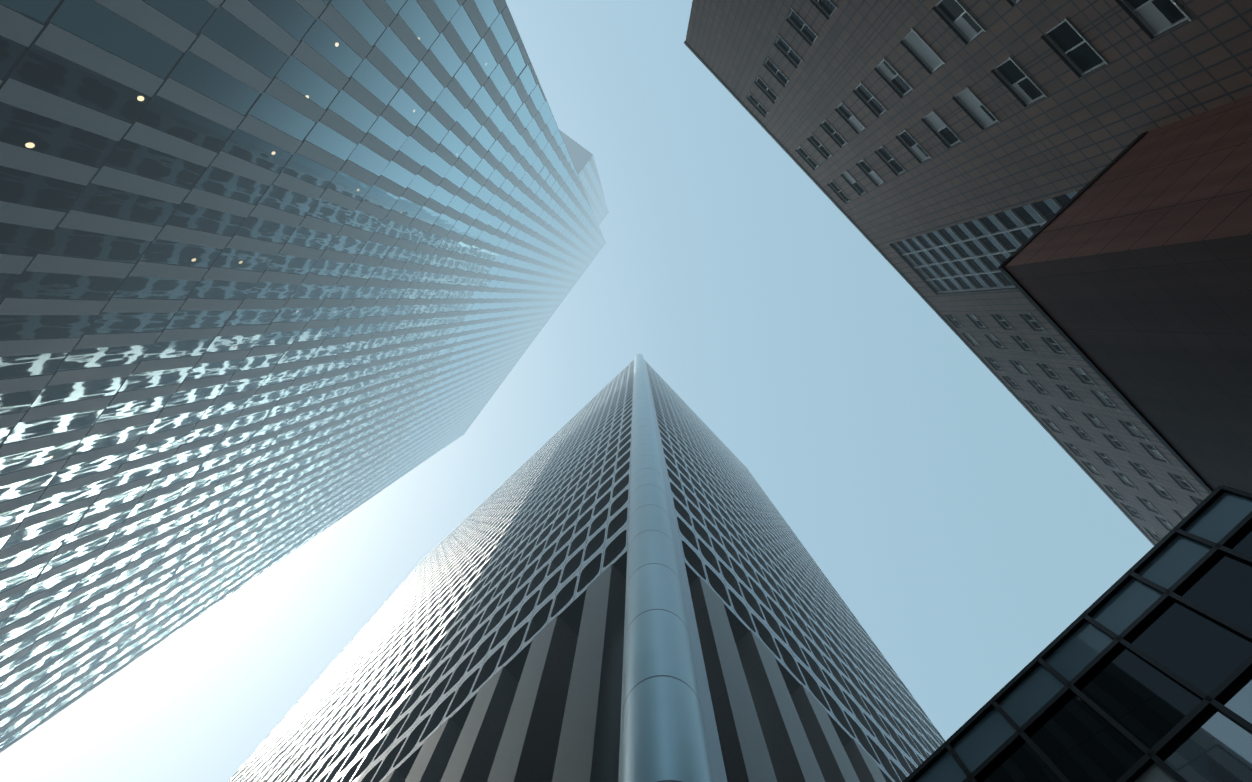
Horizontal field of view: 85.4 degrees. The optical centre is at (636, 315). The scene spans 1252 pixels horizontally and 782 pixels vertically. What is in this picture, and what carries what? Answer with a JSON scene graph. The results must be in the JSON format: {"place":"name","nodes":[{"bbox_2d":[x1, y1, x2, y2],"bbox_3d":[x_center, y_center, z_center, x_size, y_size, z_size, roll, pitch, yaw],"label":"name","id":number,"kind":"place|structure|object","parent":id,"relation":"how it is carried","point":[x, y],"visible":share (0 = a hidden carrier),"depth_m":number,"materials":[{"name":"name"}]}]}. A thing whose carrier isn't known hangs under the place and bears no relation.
{"place":"outdoors","nodes":[
{"label":"outdoors","id":0,"kind":"place"},
{"bbox_2d":[0,0,608,752],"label":"glass tower","id":1,"kind":"structure","parent":0,"point":[280,280],"depth_m":31.77,"materials":[{"name":"glass"}]},
{"bbox_2d":[0,0,1153,781],"label":"sky","id":2,"kind":"structure","parent":0,"point":[963,539],"materials":[{"name":"blue"}]},
{"bbox_2d":[902,485,1251,781],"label":"glass building","id":3,"kind":"structure","parent":0,"point":[1140,670],"depth_m":9.15,"materials":[{"name":"black glass"}]},
{"label":"ground","id":4,"kind":"structure","parent":0,"visible":0},
{"bbox_2d":[228,359,634,781],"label":"skyscraper facade","id":5,"kind":"structure","parent":4,"relation":"on","point":[486,643],"depth_m":40.12,"materials":[{"name":"metal"},{"name":"glass"}]},
{"bbox_2d":[620,354,712,781],"bbox_3d":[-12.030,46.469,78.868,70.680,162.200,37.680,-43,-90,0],"label":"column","id":6,"kind":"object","parent":4,"relation":"on","point":[663,735],"visible":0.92,"depth_m":18.62,"materials":[{"name":"grey metal"}]},
{"bbox_2d":[644,360,944,781],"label":"skyscraper facade","id":7,"kind":"structure","parent":4,"relation":"on","point":[798,679],"depth_m":36.34,"materials":[{"name":"metal"},{"name":"glass"}]},
{"bbox_2d":[684,0,1251,545],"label":"building","id":8,"kind":"structure","parent":4,"relation":"on","point":[948,156],"depth_m":37.06,"materials":[{"name":"concrete"}]},
{"bbox_2d":[998,95,1251,493],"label":"rust block","id":9,"kind":"structure","parent":4,"relation":"on","point":[1127,271],"depth_m":20.15,"materials":[{"name":"brown metal"}]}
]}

